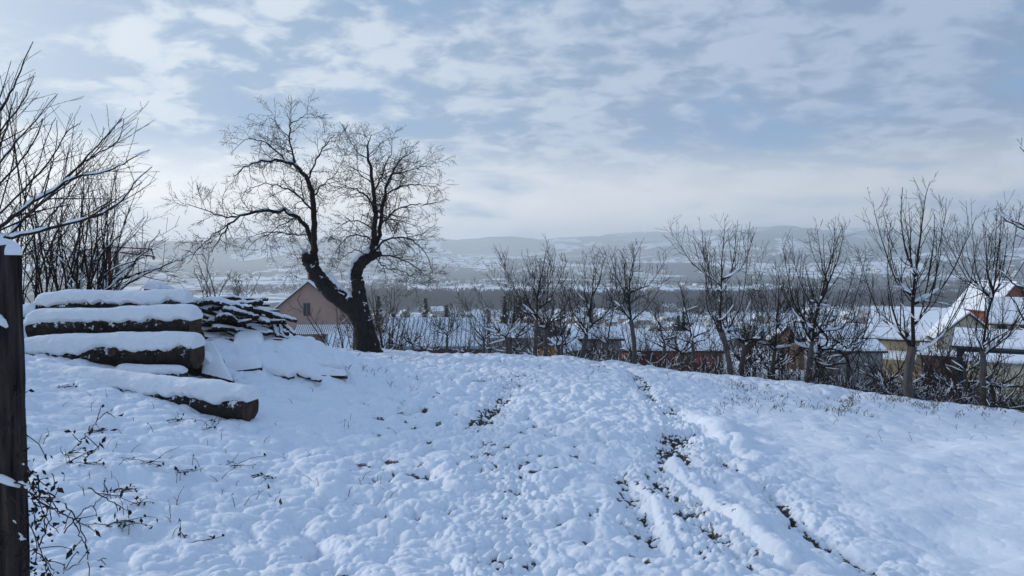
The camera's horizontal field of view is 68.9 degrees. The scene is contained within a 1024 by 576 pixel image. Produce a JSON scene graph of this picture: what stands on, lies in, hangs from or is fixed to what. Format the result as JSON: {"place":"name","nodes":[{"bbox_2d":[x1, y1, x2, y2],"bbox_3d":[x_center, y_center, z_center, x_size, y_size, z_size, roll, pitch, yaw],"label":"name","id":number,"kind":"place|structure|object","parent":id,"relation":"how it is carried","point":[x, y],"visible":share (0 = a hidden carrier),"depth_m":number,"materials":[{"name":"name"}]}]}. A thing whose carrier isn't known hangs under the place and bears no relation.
{"place":"outdoors","nodes":[
{"label":"outdoors","id":0,"kind":"place"},
{"bbox_2d":[0,0,1023,249],"label":"sky","id":1,"kind":"structure","parent":0,"point":[558,118],"materials":[{"name":"blue"}]},
{"bbox_2d":[22,226,1023,400],"bbox_3d":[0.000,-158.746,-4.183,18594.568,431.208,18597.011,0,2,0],"label":"hills","id":2,"kind":"structure","parent":0,"point":[683,269],"depth_m":3091.92,"materials":[{"name":"white snow"}]},
{"bbox_2d":[325,333,393,349],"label":"shed","id":3,"kind":"structure","parent":2,"relation":"on","point":[330,338],"depth_m":46.93,"materials":[{"name":"metal"}]},
{"bbox_2d":[339,281,400,333],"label":"shrub","id":4,"kind":"object","parent":2,"relation":"on","point":[373,312],"visible":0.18,"depth_m":60.92,"materials":[{"name":"brown plant"}]},
{"bbox_2d":[384,317,488,353],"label":"long barn","id":5,"kind":"structure","parent":2,"relation":"on","point":[428,332],"depth_m":51.12,"materials":[{"name":"metal"}]},
{"bbox_2d":[485,323,533,353],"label":"white shed","id":6,"kind":"structure","parent":2,"relation":"on","point":[512,333],"depth_m":71.60,"materials":[{"name":"metal"}]},
{"bbox_2d":[537,334,581,356],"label":"ochre shed","id":7,"kind":"structure","parent":2,"relation":"on","point":[571,343],"depth_m":59.55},
{"bbox_2d":[567,326,624,359],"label":"grey hut","id":8,"kind":"object","parent":2,"relation":"on","point":[618,333],"visible":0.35,"depth_m":62.82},
{"bbox_2d":[176,229,1023,287],"bbox_3d":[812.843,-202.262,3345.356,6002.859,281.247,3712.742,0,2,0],"label":"distant houses","id":9,"kind":"structure","parent":2,"relation":"on","point":[441,276],"depth_m":2393.51,"materials":[{"name":"beige paint"}]},
{"bbox_2d":[202,273,1023,294],"bbox_3d":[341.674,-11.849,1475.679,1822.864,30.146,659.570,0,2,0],"label":"wood","id":10,"kind":"object","parent":2,"relation":"on","point":[262,289],"visible":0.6,"depth_m":1563.85,"materials":[{"name":"plant"}]},
{"bbox_2d":[348,287,965,313],"bbox_3d":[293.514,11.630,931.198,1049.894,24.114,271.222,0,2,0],"label":"wood","id":11,"kind":"object","parent":2,"relation":"on","point":[444,297],"visible":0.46,"depth_m":868.14,"materials":[{"name":"brown plant"}]},
{"bbox_2d":[621,331,722,372],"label":"brick barn","id":12,"kind":"structure","parent":2,"relation":"on","point":[654,347],"depth_m":67.29,"materials":[{"name":"red"}]},
{"bbox_2d":[779,324,865,369],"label":"long barn","id":13,"kind":"structure","parent":2,"relation":"on","point":[803,357],"depth_m":91.61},
{"bbox_2d":[804,339,887,392],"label":"shed","id":14,"kind":"structure","parent":2,"relation":"on","point":[875,343],"depth_m":62.79,"materials":[{"name":"wood"}]},
{"bbox_2d":[864,306,964,384],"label":"yellow house","id":15,"kind":"structure","parent":2,"relation":"on","point":[932,315],"depth_m":76.04,"materials":[{"name":"paint"}]},
{"bbox_2d":[927,307,989,348],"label":"grey gable house","id":16,"kind":"structure","parent":2,"relation":"on","point":[961,317],"depth_m":71.12,"materials":[{"name":"beige paint"}]},
{"bbox_2d":[951,327,1023,383],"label":"dark barn","id":17,"kind":"structure","parent":2,"relation":"on","point":[1017,348],"depth_m":60.82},
{"bbox_2d":[951,280,1023,322],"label":"brick house","id":18,"kind":"structure","parent":2,"relation":"on","point":[1013,292],"depth_m":99.22,"materials":[{"name":"tile"}]},
{"bbox_2d":[962,352,1023,404],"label":"annex","id":19,"kind":"object","parent":2,"relation":"on","point":[1015,360],"visible":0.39,"depth_m":48.10,"materials":[{"name":"beige paint"}]},
{"bbox_2d":[24,327,1023,575],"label":"ground","id":20,"kind":"structure","parent":0,"point":[608,468],"depth_m":5.66,"materials":[{"name":"white snow"}]},
{"bbox_2d":[0,237,29,575],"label":"fence post","id":21,"kind":"object","parent":20,"relation":"on","point":[12,358],"visible":0.88,"depth_m":2.74,"materials":[{"name":"brown wood"}]},
{"bbox_2d":[0,384,131,575],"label":"bramble","id":22,"kind":"object","parent":20,"relation":"on","point":[35,508],"visible":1,"depth_m":2.75,"materials":[{"name":"brown plant"}]},
{"bbox_2d":[0,100,133,303],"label":"shrub","id":23,"kind":"object","parent":20,"relation":"on","point":[36,291],"visible":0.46,"depth_m":11.66,"materials":[{"name":"brown plant"}]},
{"bbox_2d":[0,72,140,303],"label":"shrub","id":24,"kind":"object","parent":20,"relation":"on","point":[35,246],"visible":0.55,"depth_m":10.96,"materials":[{"name":"brown plant"}]},
{"bbox_2d":[0,42,159,239],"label":"fruit tree","id":25,"kind":"object","parent":20,"relation":"on","point":[45,195],"visible":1,"depth_m":7.51,"materials":[{"name":"brown plant"}]},
{"bbox_2d":[27,135,170,290],"bbox_3d":[-6.119,-0.774,11.201,3.321,2.673,1.948,2,3,43],"label":"shrub","id":26,"kind":"object","parent":20,"relation":"on","point":[102,241],"visible":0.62,"depth_m":11.12,"materials":[{"name":"brown plant"}]},
{"bbox_2d":[82,246,155,289],"bbox_3d":[-6.592,-0.011,12.533,1.396,1.390,0.471,0,2,0],"label":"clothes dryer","id":27,"kind":"object","parent":20,"relation":"on","point":[153,257],"visible":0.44,"depth_m":12.48,"materials":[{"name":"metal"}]},
{"bbox_2d":[85,514,157,528],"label":"withered weed","id":28,"kind":"object","parent":20,"relation":"on","point":[130,521],"visible":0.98,"depth_m":3.92,"materials":[{"name":"brown plant"}]},
{"bbox_2d":[46,164,202,290],"bbox_3d":[-5.507,-0.528,10.624,2.300,2.610,1.138,0,2,0],"label":"shrub","id":29,"kind":"object","parent":20,"relation":"on","point":[122,271],"visible":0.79,"depth_m":10.60,"materials":[{"name":"brown plant"}]},
{"bbox_2d":[27,361,260,420],"bbox_3d":[-3.819,1.009,7.415,2.879,0.486,0.391,1,2,15],"label":"fallen log","id":30,"kind":"object","parent":20,"relation":"on","point":[218,397],"visible":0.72,"depth_m":7.09,"materials":[{"name":"brown wood"}]},
{"bbox_2d":[115,363,187,376],"bbox_3d":[-3.898,0.932,8.066,0.752,0.230,0.241,0,2,4],"label":"log","id":31,"kind":"object","parent":20,"relation":"on","point":[176,370],"visible":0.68,"depth_m":7.98,"materials":[{"name":"white plant"}]},
{"bbox_2d":[24,331,205,368],"bbox_3d":[-4.467,0.709,8.330,2.000,0.466,0.423,0,2,3],"label":"log","id":32,"kind":"object","parent":31,"relation":"on","point":[185,349],"visible":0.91,"depth_m":8.16,"materials":[{"name":"brown wood"}]},
{"bbox_2d":[23,304,202,336],"bbox_3d":[-4.645,0.414,8.714,1.978,0.464,0.397,0,2,3],"label":"log","id":33,"kind":"object","parent":32,"relation":"on","point":[147,318],"visible":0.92,"depth_m":8.57,"materials":[{"name":"brown wood"}]},
{"bbox_2d":[33,288,193,308],"bbox_3d":[-4.850,0.194,9.112,1.874,0.379,0.358,0,2,3],"label":"log","id":34,"kind":"object","parent":33,"relation":"on","point":[74,298],"visible":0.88,"depth_m":8.99,"materials":[{"name":"brown wood"}]},
{"bbox_2d":[143,280,174,289],"bbox_3d":[-4.715,0.051,10.012,0.250,0.322,0.643,0,2,0],"label":"log","id":35,"kind":"object","parent":20,"relation":"on","point":[151,284],"visible":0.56,"depth_m":9.73,"materials":[{"name":"white plant"}]},
{"bbox_2d":[188,351,224,375],"bbox_3d":[-3.581,0.890,8.739,0.326,0.341,0.428,0,2,0],"label":"log","id":36,"kind":"object","parent":20,"relation":"on","point":[208,358],"visible":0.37,"depth_m":8.54,"materials":[{"name":"brown plant"}]},
{"bbox_2d":[181,234,236,297],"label":"shrub","id":37,"kind":"object","parent":20,"relation":"on","point":[209,290],"visible":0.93,"depth_m":12.41,"materials":[{"name":"brown plant"}]},
{"bbox_2d":[202,340,234,382],"bbox_3d":[-3.461,0.857,8.581,0.256,0.447,0.836,-2,3,-39],"label":"leaning plank","id":38,"kind":"object","parent":20,"relation":"on","point":[216,368],"visible":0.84,"depth_m":8.48,"materials":[{"name":"white plant"}]},
{"bbox_2d":[226,353,261,370],"bbox_3d":[-3.552,0.957,9.640,0.613,0.296,1.059,-1,2,-19],"label":"covered board","id":39,"kind":"object","parent":20,"relation":"on","point":[252,362],"visible":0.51,"depth_m":9.27,"materials":[{"name":"white plant"}]},
{"bbox_2d":[233,330,263,344],"bbox_3d":[-3.567,0.732,10.133,0.401,0.290,0.759,-1,2,-18],"label":"covered board","id":40,"kind":"object","parent":39,"relation":"on","point":[255,337],"visible":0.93,"depth_m":10.05,"materials":[{"name":"white plant"}]},
{"bbox_2d":[212,324,274,335],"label":"cut branch","id":41,"kind":"object","parent":40,"relation":"on","point":[222,327],"visible":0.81,"depth_m":10.34,"materials":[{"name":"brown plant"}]},
{"bbox_2d":[228,271,260,296],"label":"shrub","id":42,"kind":"object","parent":20,"relation":"on","point":[236,287],"visible":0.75,"depth_m":13.57,"materials":[{"name":"brown plant"}]},
{"bbox_2d":[254,325,289,338],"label":"cut branch","id":43,"kind":"object","parent":20,"relation":"on","point":[280,335],"visible":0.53,"depth_m":10.44,"materials":[{"name":"brown plant"}]},
{"bbox_2d":[278,324,284,334],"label":"cut branch","id":44,"kind":"object","parent":43,"relation":"on","point":[280,328],"visible":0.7,"depth_m":10.45,"materials":[{"name":"brown plant"}]},
{"bbox_2d":[203,297,275,315],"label":"cut branch","id":45,"kind":"object","parent":44,"relation":"on","point":[213,301],"visible":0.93,"depth_m":10.32,"materials":[{"name":"white plant"}]},
{"bbox_2d":[243,304,252,309],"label":"cut branch","id":46,"kind":"object","parent":45,"relation":"on","point":[247,306],"visible":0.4,"depth_m":10.21,"materials":[{"name":"white plant"}]},
{"bbox_2d":[193,297,262,306],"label":"cut branch","id":47,"kind":"object","parent":46,"relation":"on","point":[198,302],"visible":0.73,"depth_m":10.37,"materials":[{"name":"white plant"}]},
{"bbox_2d":[266,368,294,379],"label":"snowy beam","id":48,"kind":"structure","parent":20,"relation":"on","point":[286,374],"depth_m":9.26,"materials":[{"name":"white snow"}]},
{"bbox_2d":[160,88,458,352],"bbox_3d":[-4.333,-1.447,16.949,6.696,6.257,3.428,0,2,7],"label":"fruit tree","id":49,"kind":"object","parent":20,"relation":"on","point":[353,305],"visible":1,"depth_m":16.82,"materials":[{"name":"brown plant"}]},
{"bbox_2d":[296,370,322,382],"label":"snowy beam","id":50,"kind":"structure","parent":20,"relation":"on","point":[310,375],"depth_m":9.19,"materials":[{"name":"white snow"}]},
{"bbox_2d":[273,274,380,341],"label":"pink house","id":51,"kind":"structure","parent":20,"relation":"on","point":[311,297],"depth_m":97.13,"materials":[{"name":"paint"}]},
{"bbox_2d":[317,360,343,368],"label":"snowy beam","id":52,"kind":"structure","parent":20,"relation":"on","point":[335,364],"depth_m":9.81,"materials":[{"name":"white snow"}]},
{"bbox_2d":[319,357,347,378],"bbox_3d":[-2.779,1.029,10.093,1.358,0.227,1.100,0,2,0],"label":"covered board","id":53,"kind":"object","parent":20,"relation":"on","point":[337,373],"visible":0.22,"depth_m":9.64,"materials":[{"name":"white plant"}]},
{"bbox_2d":[277,289,390,347],"bbox_3d":[-6.240,1.676,26.893,4.132,3.281,2.911,0,2,0],"label":"shrub","id":54,"kind":"object","parent":20,"relation":"on","point":[335,342],"visible":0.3,"depth_m":26.93,"materials":[{"name":"brown plant"}]},
{"bbox_2d":[366,276,409,349],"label":"shrub","id":55,"kind":"object","parent":20,"relation":"on","point":[379,331],"visible":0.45,"depth_m":26.08,"materials":[{"name":"brown plant"}]},
{"bbox_2d":[376,310,420,350],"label":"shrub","id":56,"kind":"object","parent":20,"relation":"on","point":[403,344],"visible":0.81,"depth_m":24.00,"materials":[{"name":"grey plant"}]},
{"bbox_2d":[391,313,433,350],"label":"orchard tree","id":57,"kind":"object","parent":20,"relation":"on","point":[413,343],"visible":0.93,"depth_m":22.55,"materials":[{"name":"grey plant"}]},
{"bbox_2d":[416,300,470,352],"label":"orchard tree","id":58,"kind":"object","parent":20,"relation":"on","point":[450,331],"visible":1,"depth_m":18.33,"materials":[{"name":"grey plant"}]},
{"bbox_2d":[460,290,519,352],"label":"orchard tree","id":59,"kind":"object","parent":20,"relation":"on","point":[484,338],"visible":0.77,"depth_m":22.03,"materials":[{"name":"grey plant"}]},
{"bbox_2d":[449,269,536,353],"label":"orchard tree","id":60,"kind":"object","parent":20,"relation":"on","point":[513,326],"visible":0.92,"depth_m":18.20,"materials":[{"name":"grey plant"}]},
{"bbox_2d":[460,305,528,353],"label":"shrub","id":61,"kind":"object","parent":20,"relation":"on","point":[489,348],"visible":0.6,"depth_m":24.75,"materials":[{"name":"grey plant"}]},
{"bbox_2d":[462,281,547,353],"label":"orchard tree","id":62,"kind":"object","parent":20,"relation":"on","point":[514,336],"visible":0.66,"depth_m":23.56,"materials":[{"name":"grey plant"}]},
{"bbox_2d":[494,311,541,353],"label":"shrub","id":63,"kind":"object","parent":20,"relation":"on","point":[515,349],"visible":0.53,"depth_m":24.66,"materials":[{"name":"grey plant"}]},
{"bbox_2d":[482,235,566,355],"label":"orchard tree","id":64,"kind":"object","parent":20,"relation":"on","point":[537,297],"visible":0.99,"depth_m":17.54,"materials":[{"name":"grey plant"}]},
{"bbox_2d":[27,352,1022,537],"bbox_3d":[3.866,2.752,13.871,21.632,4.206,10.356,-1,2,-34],"label":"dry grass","id":65,"kind":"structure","parent":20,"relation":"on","point":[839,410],"depth_m":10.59,"materials":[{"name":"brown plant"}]},
{"bbox_2d":[510,261,587,355],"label":"orchard tree","id":66,"kind":"object","parent":20,"relation":"on","point":[543,326],"visible":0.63,"depth_m":20.95,"materials":[{"name":"grey plant"}]},
{"bbox_2d":[515,296,596,354],"bbox_3d":[1.129,1.652,23.813,1.910,3.216,2.768,-2,3,-45],"label":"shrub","id":67,"kind":"object","parent":20,"relation":"on","point":[558,349],"visible":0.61,"depth_m":23.77,"materials":[{"name":"grey plant"}]},
{"bbox_2d":[535,281,586,354],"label":"orchard tree","id":68,"kind":"object","parent":20,"relation":"on","point":[560,331],"visible":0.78,"depth_m":18.42,"materials":[{"name":"grey plant"}]},
{"bbox_2d":[549,311,606,358],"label":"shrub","id":69,"kind":"object","parent":20,"relation":"on","point":[576,351],"visible":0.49,"depth_m":26.14,"materials":[{"name":"plant"}]},
{"bbox_2d":[555,248,622,357],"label":"orchard tree","id":70,"kind":"object","parent":20,"relation":"on","point":[587,312],"visible":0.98,"depth_m":17.20,"materials":[{"name":"grey plant"}]},
{"bbox_2d":[568,274,651,359],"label":"orchard tree","id":71,"kind":"object","parent":20,"relation":"on","point":[605,340],"visible":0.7,"depth_m":17.81,"materials":[{"name":"grey plant"}]},
{"bbox_2d":[587,238,675,363],"bbox_3d":[2.681,0.356,16.622,2.055,2.928,1.887,-1,2,-17],"label":"orchard tree","id":72,"kind":"object","parent":20,"relation":"on","point":[627,293],"visible":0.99,"depth_m":16.61,"materials":[{"name":"grey plant"}]},
{"bbox_2d":[601,305,669,362],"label":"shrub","id":73,"kind":"object","parent":20,"relation":"on","point":[639,354],"visible":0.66,"depth_m":21.93,"materials":[{"name":"plant"}]},
{"bbox_2d":[628,297,702,367],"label":"orchard tree","id":74,"kind":"object","parent":20,"relation":"on","point":[663,342],"visible":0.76,"depth_m":17.64,"materials":[{"name":"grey plant"}]},
{"bbox_2d":[631,315,708,368],"bbox_3d":[4.961,2.495,24.478,2.344,3.248,2.590,0,2,-7],"label":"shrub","id":75,"kind":"object","parent":20,"relation":"on","point":[660,347],"visible":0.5,"depth_m":24.66,"materials":[{"name":"plant"}]},
{"bbox_2d":[643,276,722,371],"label":"orchard tree","id":76,"kind":"object","parent":20,"relation":"on","point":[692,337],"visible":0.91,"depth_m":17.03,"materials":[{"name":"grey plant"}]},
{"bbox_2d":[636,301,731,370],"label":"orchard tree","id":77,"kind":"object","parent":20,"relation":"on","point":[683,352],"visible":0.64,"depth_m":19.52,"materials":[{"name":"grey plant"}]},
{"bbox_2d":[656,214,769,374],"bbox_3d":[4.569,0.204,15.246,3.036,3.518,1.956,-1,2,-18],"label":"orchard tree","id":78,"kind":"object","parent":20,"relation":"on","point":[725,342],"visible":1,"depth_m":15.31,"materials":[{"name":"grey plant"}]},
{"bbox_2d":[688,314,757,373],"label":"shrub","id":79,"kind":"object","parent":20,"relation":"on","point":[717,350],"visible":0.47,"depth_m":20.67,"materials":[{"name":"plant"}]},
{"bbox_2d":[707,304,793,375],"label":"orchard tree","id":80,"kind":"object","parent":20,"relation":"on","point":[734,351],"visible":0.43,"depth_m":20.35,"materials":[{"name":"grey plant"}]},
{"bbox_2d":[701,283,804,375],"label":"orchard tree","id":81,"kind":"object","parent":20,"relation":"on","point":[745,343],"visible":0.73,"depth_m":16.21,"materials":[{"name":"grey plant"}]},
{"bbox_2d":[493,333,1023,412],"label":"undergrowth","id":82,"kind":"object","parent":20,"relation":"on","point":[937,396],"visible":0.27,"depth_m":14.15,"materials":[{"name":"brown plant"}]},
{"bbox_2d":[722,297,796,375],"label":"orchard tree","id":83,"kind":"object","parent":20,"relation":"on","point":[751,362],"visible":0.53,"depth_m":20.04,"materials":[{"name":"plant"}]},
{"bbox_2d":[734,316,807,378],"bbox_3d":[6.584,1.845,18.334,1.347,2.559,1.952,-2,3,-40],"label":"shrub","id":84,"kind":"object","parent":20,"relation":"on","point":[776,365],"visible":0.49,"depth_m":18.31,"materials":[{"name":"plant"}]},
{"bbox_2d":[740,310,818,378],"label":"orchard tree","id":85,"kind":"object","parent":20,"relation":"on","point":[786,356],"visible":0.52,"depth_m":18.29,"materials":[{"name":"plant"}]},
{"bbox_2d":[722,256,848,378],"bbox_3d":[5.700,0.869,16.401,2.457,3.208,2.112,-1,2,-17],"label":"orchard tree","id":86,"kind":"object","parent":20,"relation":"on","point":[773,346],"visible":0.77,"depth_m":16.37,"materials":[{"name":"grey plant"}]},
{"bbox_2d":[759,274,877,384],"bbox_3d":[6.470,1.029,15.715,1.735,2.723,2.386,0,2,-8],"label":"orchard tree","id":87,"kind":"object","parent":20,"relation":"on","point":[817,352],"visible":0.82,"depth_m":15.38,"materials":[{"name":"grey plant"}]},
{"bbox_2d":[772,216,877,382],"bbox_3d":[6.255,0.313,15.076,2.832,3.604,1.511,-1,2,-25],"label":"orchard tree","id":88,"kind":"object","parent":20,"relation":"on","point":[801,315],"visible":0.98,"depth_m":14.82,"materials":[{"name":"brown plant"}]},
{"bbox_2d":[781,295,869,381],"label":"orchard tree","id":89,"kind":"object","parent":20,"relation":"on","point":[825,366],"visible":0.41,"depth_m":17.42,"materials":[{"name":"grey plant"}]},
{"bbox_2d":[799,284,904,388],"bbox_3d":[6.980,1.231,15.565,2.003,2.757,1.825,1,2,21],"label":"orchard tree","id":90,"kind":"object","parent":20,"relation":"on","point":[850,345],"visible":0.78,"depth_m":15.61,"materials":[{"name":"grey plant"}]},
{"bbox_2d":[836,319,924,393],"bbox_3d":[7.939,1.910,16.334,1.838,2.461,1.269,2,3,38],"label":"bush","id":91,"kind":"object","parent":20,"relation":"on","point":[869,366],"visible":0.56,"depth_m":16.37,"materials":[{"name":"plant"}]},
{"bbox_2d":[849,316,964,387],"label":"orchard tree","id":92,"kind":"object","parent":20,"relation":"on","point":[896,356],"visible":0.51,"depth_m":17.15,"materials":[{"name":"plant"}]},
{"bbox_2d":[841,172,999,398],"bbox_3d":[6.865,0.051,12.804,2.215,3.922,2.162,0,2,0],"label":"orchard tree","id":93,"kind":"object","parent":20,"relation":"on","point":[907,385],"visible":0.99,"depth_m":12.48,"materials":[{"name":"brown plant"}]},
{"bbox_2d":[882,331,963,399],"bbox_3d":[9.177,2.092,16.374,1.939,2.444,1.400,-2,3,-41],"label":"bush","id":94,"kind":"object","parent":20,"relation":"on","point":[928,370],"visible":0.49,"depth_m":16.14,"materials":[{"name":"plant"}]},
{"bbox_2d":[920,325,996,402],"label":"orchard tree","id":95,"kind":"object","parent":20,"relation":"on","point":[965,370],"visible":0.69,"depth_m":13.45,"materials":[{"name":"grey plant"}]},
{"bbox_2d":[907,328,1023,401],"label":"bush","id":96,"kind":"object","parent":20,"relation":"on","point":[938,377],"visible":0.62,"depth_m":15.69,"materials":[{"name":"plant"}]},
{"bbox_2d":[934,317,1007,394],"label":"orchard tree","id":97,"kind":"object","parent":20,"relation":"on","point":[969,364],"visible":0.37,"depth_m":16.40,"materials":[{"name":"plant"}]},
{"bbox_2d":[924,190,1023,406],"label":"orchard tree","id":98,"kind":"object","parent":20,"relation":"on","point":[984,343],"visible":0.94,"depth_m":12.40,"materials":[{"name":"brown plant"}]},
{"bbox_2d":[935,343,1022,405],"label":"bush","id":99,"kind":"object","parent":20,"relation":"on","point":[978,374],"visible":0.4,"depth_m":16.05,"materials":[{"name":"plant"}]},
{"bbox_2d":[937,299,1023,401],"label":"orchard tree","id":100,"kind":"object","parent":20,"relation":"on","point":[1004,384],"visible":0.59,"depth_m":16.04,"materials":[{"name":"plant"}]},
{"bbox_2d":[993,139,1023,329],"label":"orchard tree","id":101,"kind":"object","parent":20,"relation":"on","point":[1022,228],"visible":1,"depth_m":10.48,"materials":[{"name":"grey plant"}]},
{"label":"cut branch","id":102,"kind":"object","parent":20,"relation":"on","visible":0},
{"bbox_2d":[204,334,282,340],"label":"cut branch","id":103,"kind":"object","parent":102,"relation":"on","point":[228,338],"visible":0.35,"depth_m":10.40,"materials":[{"name":"brown plant"}]},
{"bbox_2d":[202,318,235,335],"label":"cut branch","id":104,"kind":"object","parent":103,"relation":"on","point":[228,332],"visible":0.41,"depth_m":10.45,"materials":[{"name":"brown plant"}]},
{"bbox_2d":[203,313,265,330],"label":"cut branch","id":105,"kind":"object","parent":104,"relation":"on","point":[206,316],"visible":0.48,"depth_m":10.45,"materials":[{"name":"brown plant"}]},
{"bbox_2d":[214,318,245,324],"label":"cut branch","id":106,"kind":"object","parent":105,"relation":"on","point":[224,320],"visible":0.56,"depth_m":10.40,"materials":[{"name":"brown plant"}]},
{"bbox_2d":[215,312,252,324],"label":"cut branch","id":107,"kind":"object","parent":106,"relation":"on","point":[232,317],"visible":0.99,"depth_m":10.26,"materials":[{"name":"brown plant"}]},
{"bbox_2d":[221,306,259,319],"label":"cut branch","id":108,"kind":"object","parent":107,"relation":"on","point":[234,310],"visible":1,"depth_m":10.28,"materials":[{"name":"white plant"}]},
{"bbox_2d":[984,297,1023,329],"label":"house","id":109,"kind":"structure","parent":0,"point":[1010,318],"depth_m":85.47,"materials":[{"name":"beige paint"}]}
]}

